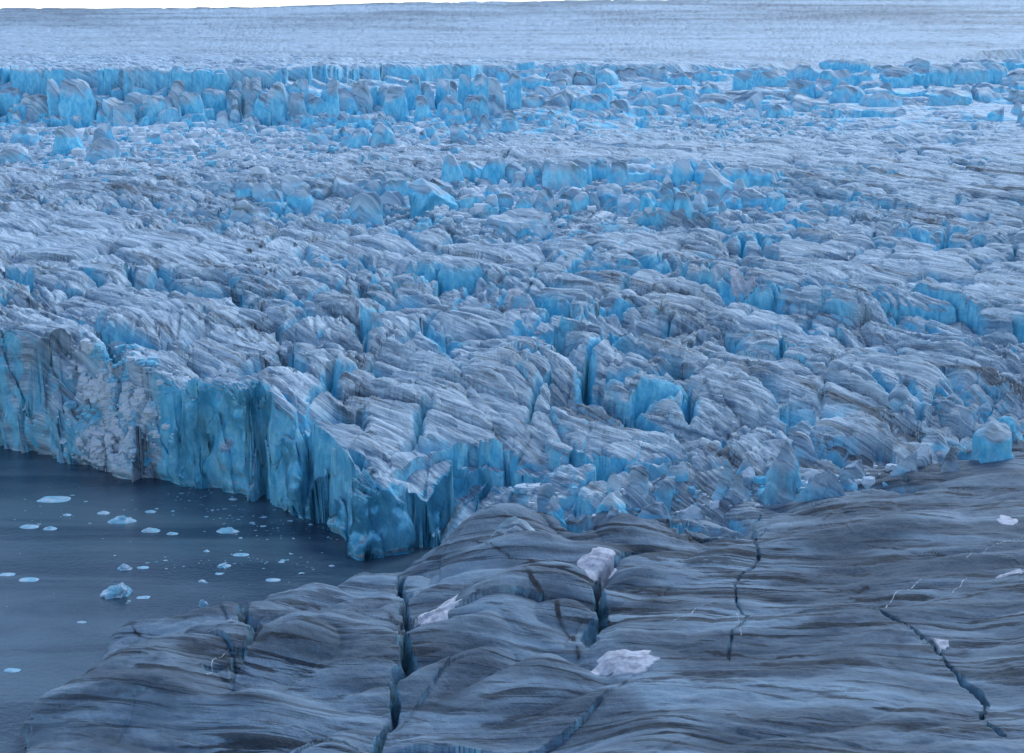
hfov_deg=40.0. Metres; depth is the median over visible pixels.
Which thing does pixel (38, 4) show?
sky
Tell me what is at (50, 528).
ice floe
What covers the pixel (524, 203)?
ice block
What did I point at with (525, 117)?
ice block
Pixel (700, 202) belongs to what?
ice block
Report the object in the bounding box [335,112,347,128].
ice block
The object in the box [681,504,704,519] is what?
ice block
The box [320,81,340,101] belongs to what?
ice tower
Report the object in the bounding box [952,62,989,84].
ice block
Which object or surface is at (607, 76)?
ice block
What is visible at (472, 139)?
ice block
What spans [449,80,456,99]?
ice block
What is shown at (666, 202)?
ice block
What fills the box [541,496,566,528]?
ice block
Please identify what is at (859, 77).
ice block
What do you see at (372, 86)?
ice block
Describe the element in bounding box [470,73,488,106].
ice block
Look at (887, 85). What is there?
ice block
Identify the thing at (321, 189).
ice block
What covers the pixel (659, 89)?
ice block
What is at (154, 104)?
ice block
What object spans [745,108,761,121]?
ice block
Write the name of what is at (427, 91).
ice block
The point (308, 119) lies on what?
ice block
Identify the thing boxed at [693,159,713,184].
ice block
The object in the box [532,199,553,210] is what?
ice block
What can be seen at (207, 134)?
ice block
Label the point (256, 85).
ice block
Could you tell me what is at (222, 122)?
ice block
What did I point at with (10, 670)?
ice floe
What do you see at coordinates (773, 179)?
ice block
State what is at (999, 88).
ice block
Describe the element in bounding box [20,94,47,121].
ice block
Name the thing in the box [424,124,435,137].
ice block
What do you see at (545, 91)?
ice block
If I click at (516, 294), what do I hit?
snow patch
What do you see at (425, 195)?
ice block
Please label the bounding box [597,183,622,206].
ice block
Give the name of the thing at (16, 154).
ice block
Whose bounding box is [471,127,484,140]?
ice block
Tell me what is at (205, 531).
brash ice
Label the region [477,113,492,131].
ice block
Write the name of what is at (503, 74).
ice block
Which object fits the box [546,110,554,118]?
ice block
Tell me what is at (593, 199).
ice block
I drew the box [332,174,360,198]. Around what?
ice block
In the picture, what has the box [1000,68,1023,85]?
ice block
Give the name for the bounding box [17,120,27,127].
ice block
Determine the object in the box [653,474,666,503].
ice block
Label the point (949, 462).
ice block
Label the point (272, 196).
ice block
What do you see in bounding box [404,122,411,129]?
ice block
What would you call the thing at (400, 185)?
ice block
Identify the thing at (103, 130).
ice block
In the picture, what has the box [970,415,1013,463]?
ice block
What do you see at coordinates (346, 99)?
ice block
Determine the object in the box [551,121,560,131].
ice block
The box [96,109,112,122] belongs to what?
ice block
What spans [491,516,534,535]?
ice block
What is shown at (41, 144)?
ice block
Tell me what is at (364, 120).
ice block
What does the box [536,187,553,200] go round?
ice block
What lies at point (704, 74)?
ice block
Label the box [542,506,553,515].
ice block
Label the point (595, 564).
snow patch
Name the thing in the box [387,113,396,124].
ice block
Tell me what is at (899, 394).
ice block
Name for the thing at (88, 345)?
ice rubble
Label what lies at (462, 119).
ice block
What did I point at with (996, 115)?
ice block
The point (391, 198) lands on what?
ice block
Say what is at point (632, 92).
ice block
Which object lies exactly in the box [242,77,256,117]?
ice block
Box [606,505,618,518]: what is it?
ice block
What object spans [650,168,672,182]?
ice block
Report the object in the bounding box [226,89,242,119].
ice block
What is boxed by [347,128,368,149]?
ice block
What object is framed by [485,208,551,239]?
ice block
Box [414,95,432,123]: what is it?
ice tower
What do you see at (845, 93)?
ice block
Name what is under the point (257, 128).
ice block
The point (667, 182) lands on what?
ice block
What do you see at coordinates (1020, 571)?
snow patch
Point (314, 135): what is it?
ice block
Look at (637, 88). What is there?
ice block
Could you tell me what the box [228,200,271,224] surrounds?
ice block
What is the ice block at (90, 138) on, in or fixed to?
on the glacier
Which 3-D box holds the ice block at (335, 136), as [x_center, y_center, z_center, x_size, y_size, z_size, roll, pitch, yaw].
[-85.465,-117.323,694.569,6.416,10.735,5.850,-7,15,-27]
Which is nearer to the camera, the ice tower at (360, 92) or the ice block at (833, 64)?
the ice tower at (360, 92)
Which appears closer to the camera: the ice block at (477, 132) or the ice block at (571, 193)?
the ice block at (571, 193)
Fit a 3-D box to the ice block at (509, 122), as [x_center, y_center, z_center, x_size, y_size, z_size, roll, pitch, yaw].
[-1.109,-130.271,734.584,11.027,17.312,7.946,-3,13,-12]
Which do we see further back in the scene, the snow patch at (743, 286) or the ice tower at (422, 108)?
the ice tower at (422, 108)
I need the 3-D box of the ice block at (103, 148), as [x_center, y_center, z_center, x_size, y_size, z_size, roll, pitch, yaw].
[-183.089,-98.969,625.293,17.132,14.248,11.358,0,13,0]
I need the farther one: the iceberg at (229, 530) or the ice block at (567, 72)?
the ice block at (567, 72)
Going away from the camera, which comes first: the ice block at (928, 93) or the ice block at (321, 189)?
the ice block at (321, 189)
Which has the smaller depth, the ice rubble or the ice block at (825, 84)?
the ice rubble
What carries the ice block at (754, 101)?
on the glacier
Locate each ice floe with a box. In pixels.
[0,573,14,575]
[4,668,20,672]
[19,524,38,528]
[19,577,38,581]
[37,496,70,502]
[43,526,56,529]
[97,511,109,514]
[117,564,131,570]
[136,596,150,598]
[137,566,148,568]
[141,527,160,532]
[199,600,208,607]
[217,563,230,567]
[233,553,248,555]
[266,578,280,581]
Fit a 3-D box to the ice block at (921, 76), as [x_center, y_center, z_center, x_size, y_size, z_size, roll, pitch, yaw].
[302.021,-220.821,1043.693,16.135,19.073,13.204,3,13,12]
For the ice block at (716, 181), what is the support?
on the glacier
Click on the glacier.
(376, 390)
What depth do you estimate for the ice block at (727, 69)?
1052.06 m
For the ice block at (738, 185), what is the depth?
502.95 m
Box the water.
[0,446,432,752]
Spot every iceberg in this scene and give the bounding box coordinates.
[100,582,132,598]
[107,515,136,523]
[216,527,238,533]
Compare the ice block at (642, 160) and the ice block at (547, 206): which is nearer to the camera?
the ice block at (547, 206)
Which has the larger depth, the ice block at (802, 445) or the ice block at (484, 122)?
the ice block at (484, 122)
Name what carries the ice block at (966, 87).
on the glacier
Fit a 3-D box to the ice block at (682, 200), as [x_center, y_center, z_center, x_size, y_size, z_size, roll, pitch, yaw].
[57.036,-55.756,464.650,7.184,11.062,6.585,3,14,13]
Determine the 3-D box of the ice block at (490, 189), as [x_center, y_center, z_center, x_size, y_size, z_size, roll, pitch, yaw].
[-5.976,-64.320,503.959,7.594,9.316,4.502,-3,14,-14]
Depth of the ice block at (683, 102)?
854.47 m
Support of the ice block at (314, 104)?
on the glacier
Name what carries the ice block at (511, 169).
on the glacier
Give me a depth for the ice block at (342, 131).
693.31 m
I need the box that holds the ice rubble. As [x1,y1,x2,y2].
[0,103,896,516]
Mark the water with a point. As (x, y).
(48, 642)
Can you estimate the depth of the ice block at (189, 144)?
650.00 m
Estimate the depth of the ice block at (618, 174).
526.59 m
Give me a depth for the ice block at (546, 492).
247.91 m
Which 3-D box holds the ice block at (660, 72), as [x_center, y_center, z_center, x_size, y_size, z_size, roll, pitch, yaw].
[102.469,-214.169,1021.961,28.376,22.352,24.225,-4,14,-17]
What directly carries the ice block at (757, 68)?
on the glacier
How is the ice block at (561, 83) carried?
on the glacier
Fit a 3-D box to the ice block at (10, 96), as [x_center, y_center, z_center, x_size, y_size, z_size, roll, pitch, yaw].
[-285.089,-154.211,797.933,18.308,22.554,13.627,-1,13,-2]
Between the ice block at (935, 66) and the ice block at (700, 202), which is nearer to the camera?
the ice block at (700, 202)
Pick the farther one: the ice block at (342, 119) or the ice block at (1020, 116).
the ice block at (1020, 116)
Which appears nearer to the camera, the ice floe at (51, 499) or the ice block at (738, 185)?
the ice floe at (51, 499)
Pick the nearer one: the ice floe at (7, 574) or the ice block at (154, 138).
the ice floe at (7, 574)
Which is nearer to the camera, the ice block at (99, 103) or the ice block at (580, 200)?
the ice block at (580, 200)
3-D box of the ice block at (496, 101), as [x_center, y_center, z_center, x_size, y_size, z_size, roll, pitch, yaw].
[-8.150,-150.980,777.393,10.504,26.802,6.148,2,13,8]
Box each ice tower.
[230,97,240,122]
[266,82,288,125]
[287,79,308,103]
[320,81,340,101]
[351,80,372,113]
[381,86,408,121]
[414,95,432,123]
[524,166,535,186]
[711,464,732,500]
[725,476,750,503]
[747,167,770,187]
[761,440,802,505]
[839,80,849,85]
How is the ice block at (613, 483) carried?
on the glacier
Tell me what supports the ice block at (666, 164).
on the glacier
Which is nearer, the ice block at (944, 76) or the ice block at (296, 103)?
the ice block at (296, 103)
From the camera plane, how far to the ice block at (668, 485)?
245.49 m
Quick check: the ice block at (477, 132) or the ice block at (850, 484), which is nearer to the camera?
the ice block at (850, 484)
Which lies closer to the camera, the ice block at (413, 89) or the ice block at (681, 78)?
the ice block at (413, 89)
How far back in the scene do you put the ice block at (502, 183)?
534.07 m
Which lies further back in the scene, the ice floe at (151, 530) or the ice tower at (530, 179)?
the ice tower at (530, 179)
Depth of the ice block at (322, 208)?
480.32 m
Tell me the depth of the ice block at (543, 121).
756.33 m
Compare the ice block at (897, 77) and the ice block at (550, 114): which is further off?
the ice block at (897, 77)
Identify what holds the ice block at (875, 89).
on the glacier
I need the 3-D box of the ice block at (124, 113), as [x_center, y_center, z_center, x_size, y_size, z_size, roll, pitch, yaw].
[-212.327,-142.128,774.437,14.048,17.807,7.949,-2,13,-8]
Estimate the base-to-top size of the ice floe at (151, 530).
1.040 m
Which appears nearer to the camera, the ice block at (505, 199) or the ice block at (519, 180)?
the ice block at (505, 199)
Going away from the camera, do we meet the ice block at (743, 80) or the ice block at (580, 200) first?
the ice block at (580, 200)
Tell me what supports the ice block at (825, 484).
on the glacier
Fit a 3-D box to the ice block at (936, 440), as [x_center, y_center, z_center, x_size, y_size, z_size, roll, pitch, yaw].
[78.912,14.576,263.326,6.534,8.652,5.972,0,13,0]
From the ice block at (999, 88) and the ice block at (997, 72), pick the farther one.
the ice block at (997, 72)
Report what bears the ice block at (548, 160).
on the glacier
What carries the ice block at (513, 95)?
on the glacier
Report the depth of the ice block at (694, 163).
554.69 m
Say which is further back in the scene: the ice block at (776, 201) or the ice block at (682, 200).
the ice block at (776, 201)
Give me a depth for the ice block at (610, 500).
233.98 m
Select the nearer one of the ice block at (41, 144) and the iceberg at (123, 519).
the iceberg at (123, 519)
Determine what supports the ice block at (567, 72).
on the glacier
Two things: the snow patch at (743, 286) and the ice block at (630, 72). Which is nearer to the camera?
the snow patch at (743, 286)
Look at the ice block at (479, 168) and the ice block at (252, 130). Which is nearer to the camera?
the ice block at (479, 168)
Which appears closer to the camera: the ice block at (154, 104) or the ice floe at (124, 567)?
the ice floe at (124, 567)
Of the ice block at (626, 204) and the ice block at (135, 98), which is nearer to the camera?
the ice block at (626, 204)
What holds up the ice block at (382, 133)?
on the glacier
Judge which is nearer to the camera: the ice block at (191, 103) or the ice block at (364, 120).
the ice block at (364, 120)
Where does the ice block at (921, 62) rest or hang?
on the glacier
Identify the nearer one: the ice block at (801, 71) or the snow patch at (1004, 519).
the snow patch at (1004, 519)
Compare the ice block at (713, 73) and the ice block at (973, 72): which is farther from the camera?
the ice block at (973, 72)
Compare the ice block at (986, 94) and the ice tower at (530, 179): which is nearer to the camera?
the ice tower at (530, 179)
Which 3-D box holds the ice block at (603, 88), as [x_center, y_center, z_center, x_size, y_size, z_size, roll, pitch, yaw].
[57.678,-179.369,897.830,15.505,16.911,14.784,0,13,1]
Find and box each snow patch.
[414,595,461,626]
[506,288,535,309]
[577,547,616,607]
[590,649,659,676]
[729,266,755,301]
[930,637,948,655]
[996,515,1017,524]
[996,569,1023,577]
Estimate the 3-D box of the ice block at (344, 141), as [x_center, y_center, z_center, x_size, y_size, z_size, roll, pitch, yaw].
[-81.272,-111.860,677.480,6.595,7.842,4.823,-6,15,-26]
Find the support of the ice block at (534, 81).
on the glacier
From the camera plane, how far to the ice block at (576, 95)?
865.64 m
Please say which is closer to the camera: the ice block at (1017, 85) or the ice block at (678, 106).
the ice block at (678, 106)
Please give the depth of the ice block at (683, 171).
530.72 m
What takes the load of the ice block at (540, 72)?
on the glacier
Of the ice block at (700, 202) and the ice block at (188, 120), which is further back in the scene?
the ice block at (188, 120)
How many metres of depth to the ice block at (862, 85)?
955.99 m
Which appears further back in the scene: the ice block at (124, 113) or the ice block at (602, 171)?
the ice block at (124, 113)
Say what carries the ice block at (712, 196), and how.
on the glacier
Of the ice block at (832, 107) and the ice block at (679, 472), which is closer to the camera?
the ice block at (679, 472)
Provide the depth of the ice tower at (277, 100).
774.61 m
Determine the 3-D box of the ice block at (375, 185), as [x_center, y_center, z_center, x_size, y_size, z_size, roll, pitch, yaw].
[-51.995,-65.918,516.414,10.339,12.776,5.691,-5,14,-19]
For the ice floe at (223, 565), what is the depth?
249.99 m
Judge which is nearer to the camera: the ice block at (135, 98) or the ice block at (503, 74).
the ice block at (135, 98)
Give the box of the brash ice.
[6,490,337,606]
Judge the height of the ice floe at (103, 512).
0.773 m
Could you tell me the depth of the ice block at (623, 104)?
831.88 m
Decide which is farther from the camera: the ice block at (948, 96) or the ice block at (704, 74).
the ice block at (704, 74)
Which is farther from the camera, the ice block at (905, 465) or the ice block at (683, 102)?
the ice block at (683, 102)
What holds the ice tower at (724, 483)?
on the glacier
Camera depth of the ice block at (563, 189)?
501.48 m
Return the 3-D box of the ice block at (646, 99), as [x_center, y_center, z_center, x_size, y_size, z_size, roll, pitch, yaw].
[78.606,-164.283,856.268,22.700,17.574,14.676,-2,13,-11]
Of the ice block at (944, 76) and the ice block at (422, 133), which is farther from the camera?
the ice block at (944, 76)
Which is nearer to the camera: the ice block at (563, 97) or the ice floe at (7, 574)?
the ice floe at (7, 574)
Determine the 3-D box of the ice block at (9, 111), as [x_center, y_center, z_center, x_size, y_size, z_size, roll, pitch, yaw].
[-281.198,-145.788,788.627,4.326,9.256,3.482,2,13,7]
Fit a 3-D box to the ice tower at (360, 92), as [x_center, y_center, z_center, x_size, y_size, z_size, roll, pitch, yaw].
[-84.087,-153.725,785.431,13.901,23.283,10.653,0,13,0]
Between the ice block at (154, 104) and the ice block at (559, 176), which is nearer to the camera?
the ice block at (559, 176)
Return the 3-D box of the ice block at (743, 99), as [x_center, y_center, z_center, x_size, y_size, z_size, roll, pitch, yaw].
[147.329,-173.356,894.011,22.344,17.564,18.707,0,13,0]
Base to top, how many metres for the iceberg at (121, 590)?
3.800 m
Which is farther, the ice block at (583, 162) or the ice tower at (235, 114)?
the ice tower at (235, 114)
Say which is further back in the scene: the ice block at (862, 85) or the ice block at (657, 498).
the ice block at (862, 85)
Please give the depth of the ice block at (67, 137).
659.66 m
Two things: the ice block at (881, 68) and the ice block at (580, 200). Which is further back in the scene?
the ice block at (881, 68)
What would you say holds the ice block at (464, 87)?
on the glacier
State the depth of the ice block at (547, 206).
488.02 m
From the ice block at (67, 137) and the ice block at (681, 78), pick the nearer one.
the ice block at (67, 137)
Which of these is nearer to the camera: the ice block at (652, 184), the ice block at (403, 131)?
the ice block at (652, 184)
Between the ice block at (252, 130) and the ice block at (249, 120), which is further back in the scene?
the ice block at (249, 120)
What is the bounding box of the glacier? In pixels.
[0,0,1023,752]
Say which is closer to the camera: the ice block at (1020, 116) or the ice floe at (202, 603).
the ice floe at (202, 603)
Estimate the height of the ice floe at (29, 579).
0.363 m
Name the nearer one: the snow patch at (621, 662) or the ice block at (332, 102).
the snow patch at (621, 662)
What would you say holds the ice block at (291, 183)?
on the glacier
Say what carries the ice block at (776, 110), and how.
on the glacier
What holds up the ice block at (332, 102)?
on the glacier
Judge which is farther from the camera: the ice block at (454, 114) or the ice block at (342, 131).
the ice block at (454, 114)
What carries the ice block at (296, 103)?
on the glacier
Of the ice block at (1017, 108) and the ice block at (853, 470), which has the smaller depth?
the ice block at (853, 470)
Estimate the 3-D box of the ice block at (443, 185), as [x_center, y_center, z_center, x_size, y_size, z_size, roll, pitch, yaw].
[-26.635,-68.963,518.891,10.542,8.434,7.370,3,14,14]
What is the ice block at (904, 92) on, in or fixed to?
on the glacier
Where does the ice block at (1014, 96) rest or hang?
on the glacier
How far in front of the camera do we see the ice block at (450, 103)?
777.73 m
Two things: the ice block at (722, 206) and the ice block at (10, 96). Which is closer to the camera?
the ice block at (722, 206)
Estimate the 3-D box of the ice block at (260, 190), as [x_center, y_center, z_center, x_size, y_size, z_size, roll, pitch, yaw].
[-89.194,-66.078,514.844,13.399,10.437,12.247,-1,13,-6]
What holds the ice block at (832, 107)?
on the glacier
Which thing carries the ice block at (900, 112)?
on the glacier
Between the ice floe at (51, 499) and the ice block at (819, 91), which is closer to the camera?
the ice floe at (51, 499)
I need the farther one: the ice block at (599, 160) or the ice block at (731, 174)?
the ice block at (599, 160)
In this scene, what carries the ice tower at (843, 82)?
on the glacier
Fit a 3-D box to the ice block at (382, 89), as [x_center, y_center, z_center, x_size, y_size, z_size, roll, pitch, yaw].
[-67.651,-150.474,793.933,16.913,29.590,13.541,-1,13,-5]
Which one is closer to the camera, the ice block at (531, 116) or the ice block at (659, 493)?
the ice block at (659, 493)
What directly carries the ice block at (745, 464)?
on the glacier
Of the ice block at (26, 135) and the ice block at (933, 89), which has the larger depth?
the ice block at (933, 89)
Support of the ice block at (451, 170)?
on the glacier
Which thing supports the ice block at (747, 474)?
on the glacier
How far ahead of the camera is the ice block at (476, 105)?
765.71 m
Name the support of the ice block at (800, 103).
on the glacier
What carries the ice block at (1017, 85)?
on the glacier
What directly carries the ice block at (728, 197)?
on the glacier
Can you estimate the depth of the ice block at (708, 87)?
917.37 m
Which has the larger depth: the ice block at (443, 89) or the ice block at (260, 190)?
the ice block at (443, 89)
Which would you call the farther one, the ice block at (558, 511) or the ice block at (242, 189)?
the ice block at (242, 189)
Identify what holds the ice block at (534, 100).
on the glacier
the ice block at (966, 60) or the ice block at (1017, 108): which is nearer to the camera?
the ice block at (1017, 108)
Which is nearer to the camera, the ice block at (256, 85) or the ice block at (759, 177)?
the ice block at (759, 177)
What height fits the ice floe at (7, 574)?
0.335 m
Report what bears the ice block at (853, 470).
on the glacier
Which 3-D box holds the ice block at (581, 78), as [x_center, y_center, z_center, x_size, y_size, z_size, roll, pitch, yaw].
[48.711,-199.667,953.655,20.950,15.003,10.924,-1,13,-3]
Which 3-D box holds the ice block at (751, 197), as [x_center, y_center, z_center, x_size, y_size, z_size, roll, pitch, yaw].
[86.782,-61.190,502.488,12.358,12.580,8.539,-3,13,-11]
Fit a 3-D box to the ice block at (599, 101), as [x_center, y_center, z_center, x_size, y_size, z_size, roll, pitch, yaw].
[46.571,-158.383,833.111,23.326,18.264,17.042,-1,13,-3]
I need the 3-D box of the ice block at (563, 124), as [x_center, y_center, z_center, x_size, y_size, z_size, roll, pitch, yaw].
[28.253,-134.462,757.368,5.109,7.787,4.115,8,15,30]
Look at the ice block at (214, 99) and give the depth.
784.66 m
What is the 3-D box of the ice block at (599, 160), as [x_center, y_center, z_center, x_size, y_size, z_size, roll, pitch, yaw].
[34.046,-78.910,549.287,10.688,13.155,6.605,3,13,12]
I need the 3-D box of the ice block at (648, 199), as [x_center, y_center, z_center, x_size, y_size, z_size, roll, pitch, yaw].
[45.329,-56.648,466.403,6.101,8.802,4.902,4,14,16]
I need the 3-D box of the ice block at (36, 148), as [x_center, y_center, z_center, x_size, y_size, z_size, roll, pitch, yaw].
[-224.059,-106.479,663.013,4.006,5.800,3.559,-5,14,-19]
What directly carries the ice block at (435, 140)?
on the glacier
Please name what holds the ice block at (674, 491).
on the glacier
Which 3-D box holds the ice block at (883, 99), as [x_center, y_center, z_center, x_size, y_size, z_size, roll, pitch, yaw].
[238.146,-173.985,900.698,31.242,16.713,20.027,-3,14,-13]
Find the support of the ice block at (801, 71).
on the glacier
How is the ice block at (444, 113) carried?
on the glacier
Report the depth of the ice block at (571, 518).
242.21 m
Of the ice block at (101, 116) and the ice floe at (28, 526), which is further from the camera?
the ice block at (101, 116)
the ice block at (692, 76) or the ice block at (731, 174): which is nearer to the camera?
the ice block at (731, 174)
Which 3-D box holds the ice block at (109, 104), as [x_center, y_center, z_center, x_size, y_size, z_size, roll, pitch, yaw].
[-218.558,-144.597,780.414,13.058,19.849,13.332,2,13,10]
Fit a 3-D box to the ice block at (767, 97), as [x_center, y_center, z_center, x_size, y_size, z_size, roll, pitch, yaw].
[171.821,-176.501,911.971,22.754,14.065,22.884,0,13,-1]
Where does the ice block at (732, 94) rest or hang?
on the glacier
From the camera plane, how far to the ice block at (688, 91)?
910.40 m
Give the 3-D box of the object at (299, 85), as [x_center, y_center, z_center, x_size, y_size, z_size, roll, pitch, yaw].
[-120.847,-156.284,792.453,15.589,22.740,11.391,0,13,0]
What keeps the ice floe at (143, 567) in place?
on the water
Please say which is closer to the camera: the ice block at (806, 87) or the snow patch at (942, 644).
the snow patch at (942, 644)
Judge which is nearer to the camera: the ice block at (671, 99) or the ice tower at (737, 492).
the ice tower at (737, 492)
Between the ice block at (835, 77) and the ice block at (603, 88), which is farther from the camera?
the ice block at (835, 77)
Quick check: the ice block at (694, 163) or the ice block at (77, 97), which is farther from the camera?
the ice block at (77, 97)
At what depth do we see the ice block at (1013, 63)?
1267.74 m
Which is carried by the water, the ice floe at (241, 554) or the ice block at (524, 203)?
the ice floe at (241, 554)
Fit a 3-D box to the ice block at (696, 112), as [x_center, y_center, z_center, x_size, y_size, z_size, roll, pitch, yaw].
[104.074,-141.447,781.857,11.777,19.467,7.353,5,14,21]
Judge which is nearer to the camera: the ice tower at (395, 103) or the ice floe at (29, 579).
the ice floe at (29, 579)
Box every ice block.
[0,85,21,116]
[0,146,32,164]
[7,108,12,122]
[10,126,42,145]
[12,110,22,121]
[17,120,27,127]
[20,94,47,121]
[33,144,40,153]
[39,139,45,149]
[47,78,60,117]
[52,125,83,151]
[58,79,96,127]
[82,130,88,136]
[83,138,119,163]
[89,135,93,142]
[92,123,114,141]
[95,99,102,110]
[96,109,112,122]
[102,97,123,119]
[113,102,137,126]
[124,92,148,111]
[142,95,166,116]
[147,133,161,143]
[165,96,172,108]
[168,80,183,107]
[178,138,199,153]
[179,91,207,119]
[185,113,191,128]
[202,87,226,113]
[203,131,210,138]
[215,110,230,129]
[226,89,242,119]
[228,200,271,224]
[231,81,241,90]
[235,183,253,197]
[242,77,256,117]
[243,114,255,126]
[248,124,256,133]
[250,77,261,97]
[251,181,283,201]
[253,92,267,121]
[255,123,261,131]
[264,190,284,207]
[281,174,306,195]
[285,184,313,215]
[288,92,305,119]
[300,111,314,126]
[305,92,326,115]
[305,179,332,199]
[306,128,327,145]
[310,200,334,217]
[326,79,339,117]
[332,128,341,141]
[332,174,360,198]
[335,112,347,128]
[338,88,358,113]
[339,127,347,135]
[339,136,349,146]
[346,189,384,227]
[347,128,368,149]
[357,79,377,107]
[357,114,371,127]
[360,179,382,196]
[369,121,396,147]
[376,111,384,124]
[377,83,404,105]
[380,191,410,208]
[381,178,407,195]
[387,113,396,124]
[400,127,405,135]
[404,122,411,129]
[405,74,421,110]
[408,178,458,218]
[419,130,426,139]
[420,83,435,109]
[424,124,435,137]
[430,135,439,144]
[430,178,452,193]
[435,79,449,107]
[435,95,462,115]
[439,107,448,118]
[441,154,463,182]
[444,109,458,125]
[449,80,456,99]
[449,123,468,141]
[456,193,484,210]
[457,74,471,110]
[458,110,466,124]
[459,161,480,185]
[464,94,489,117]
[465,111,471,121]
[468,135,476,144]
[468,161,483,172]
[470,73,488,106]
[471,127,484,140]
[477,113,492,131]
[480,156,504,184]
[484,194,499,214]
[485,184,500,198]
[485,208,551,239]
[488,79,505,116]
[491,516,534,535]
[496,66,511,82]
[497,192,513,209]
[499,179,507,187]
[501,110,518,131]
[505,70,521,109]
[505,162,525,182]
[509,171,525,188]
[515,197,531,207]
[520,68,545,77]
[521,74,550,88]
[521,94,544,107]
[522,113,529,120]
[525,160,541,178]
[527,112,534,123]
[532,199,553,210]
[534,85,554,96]
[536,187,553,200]
[537,483,560,511]
[539,117,548,125]
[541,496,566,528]
[542,161,586,190]
[542,197,552,219]
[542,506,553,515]
[543,157,558,170]
[544,89,574,106]
[546,67,573,84]
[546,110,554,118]
[551,78,570,89]
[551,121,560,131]
[554,187,590,209]
[558,186,570,195]
[560,119,565,128]
[564,515,575,522]
[570,91,585,99]
[571,93,609,110]
[571,192,588,213]
[573,71,596,84]
[573,155,591,184]
[588,191,600,211]
[590,160,610,179]
[592,82,613,100]
[592,157,609,180]
[595,68,617,84]
[595,492,627,513]
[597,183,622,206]
[602,196,617,209]
[606,473,621,493]
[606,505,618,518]
[607,161,628,185]
[610,99,628,112]
[611,85,640,94]
[615,67,636,80]
[616,194,640,215]
[620,114,628,123]
[626,92,657,106]
[627,163,653,182]
[628,88,636,96]
[628,464,648,494]
[631,156,655,168]
[637,502,671,521]
[639,192,656,213]
[641,66,667,81]
[641,81,675,95]
[648,180,657,188]
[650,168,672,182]
[651,476,675,494]
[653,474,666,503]
[654,160,673,168]
[654,476,674,512]
[654,488,658,501]
[656,194,674,215]
[658,92,692,105]
[660,175,673,192]
[667,461,688,481]
[668,72,691,85]
[669,71,700,85]
[671,158,693,186]
[673,104,685,113]
[674,191,693,218]
[676,85,696,99]
[679,96,687,110]
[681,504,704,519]
[686,157,698,171]
[690,104,705,122]
[692,93,733,110]
[693,67,712,81]
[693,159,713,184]
[693,194,707,213]
[698,82,718,94]
[700,168,733,199]
[704,189,720,206]
[709,71,722,79]
[717,65,742,73]
[719,200,726,213]
[720,167,749,187]
[722,190,742,209]
[723,91,785,98]
[732,70,752,89]
[733,90,762,104]
[733,178,746,193]
[735,467,755,488]
[736,459,753,475]
[739,187,765,208]
[741,63,771,74]
[744,92,761,113]
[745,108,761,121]
[752,70,787,86]
[753,86,789,94]
[762,95,786,100]
[762,104,793,118]
[766,192,787,210]
[771,174,776,183]
[785,79,815,97]
[785,91,807,99]
[786,63,820,80]
[790,94,829,111]
[792,431,819,462]
[794,469,845,501]
[815,69,853,90]
[815,77,831,90]
[815,84,824,97]
[819,58,849,70]
[826,104,846,111]
[828,84,865,103]
[839,459,865,485]
[843,479,857,490]
[845,58,876,72]
[851,70,873,85]
[857,79,882,89]
[859,92,902,106]
[863,86,893,94]
[872,63,902,72]
[879,66,913,87]
[880,82,892,92]
[887,384,922,420]
[887,450,917,477]
[892,88,927,96]
[896,109,905,116]
[903,57,929,69]
[911,66,929,88]
[917,443,931,466]
[921,432,949,451]
[924,90,932,96]
[926,86,955,91]
[926,88,972,105]
[930,62,953,69]
[930,65,955,87]
[940,447,960,471]
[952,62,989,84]
[959,57,980,62]
[961,84,970,91]
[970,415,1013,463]
[972,82,1014,92]
[973,87,1012,104]
[979,402,992,417]
[981,59,1007,69]
[985,106,1004,121]
[987,63,1007,83]
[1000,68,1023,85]
[1001,57,1023,69]
[1007,89,1023,103]
[1008,81,1023,89]
[1010,102,1021,114]
[1015,111,1023,123]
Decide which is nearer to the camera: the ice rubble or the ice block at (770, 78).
the ice rubble
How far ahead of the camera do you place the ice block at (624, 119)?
774.66 m
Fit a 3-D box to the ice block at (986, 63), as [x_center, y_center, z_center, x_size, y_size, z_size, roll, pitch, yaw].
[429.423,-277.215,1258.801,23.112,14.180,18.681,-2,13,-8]
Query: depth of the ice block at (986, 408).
280.27 m
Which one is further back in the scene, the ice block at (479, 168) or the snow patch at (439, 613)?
the ice block at (479, 168)
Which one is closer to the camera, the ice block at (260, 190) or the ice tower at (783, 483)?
the ice tower at (783, 483)
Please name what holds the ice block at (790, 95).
on the glacier
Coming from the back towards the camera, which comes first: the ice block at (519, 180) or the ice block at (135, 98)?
the ice block at (135, 98)
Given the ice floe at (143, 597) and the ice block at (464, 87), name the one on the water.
the ice floe at (143, 597)
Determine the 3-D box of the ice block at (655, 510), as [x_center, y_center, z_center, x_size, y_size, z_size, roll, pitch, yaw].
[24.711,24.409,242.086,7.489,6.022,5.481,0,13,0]
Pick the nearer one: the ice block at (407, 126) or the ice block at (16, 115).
the ice block at (407, 126)
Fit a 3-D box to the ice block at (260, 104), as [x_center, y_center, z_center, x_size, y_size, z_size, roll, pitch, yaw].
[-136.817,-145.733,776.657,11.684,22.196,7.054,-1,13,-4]
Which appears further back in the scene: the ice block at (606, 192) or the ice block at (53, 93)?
the ice block at (53, 93)
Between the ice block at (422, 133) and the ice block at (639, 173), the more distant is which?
the ice block at (422, 133)
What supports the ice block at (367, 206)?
on the glacier
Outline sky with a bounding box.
[0,0,560,8]
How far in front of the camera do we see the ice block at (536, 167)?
541.31 m
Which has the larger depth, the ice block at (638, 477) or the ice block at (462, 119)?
the ice block at (462, 119)
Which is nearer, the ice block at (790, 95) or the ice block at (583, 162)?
the ice block at (583, 162)

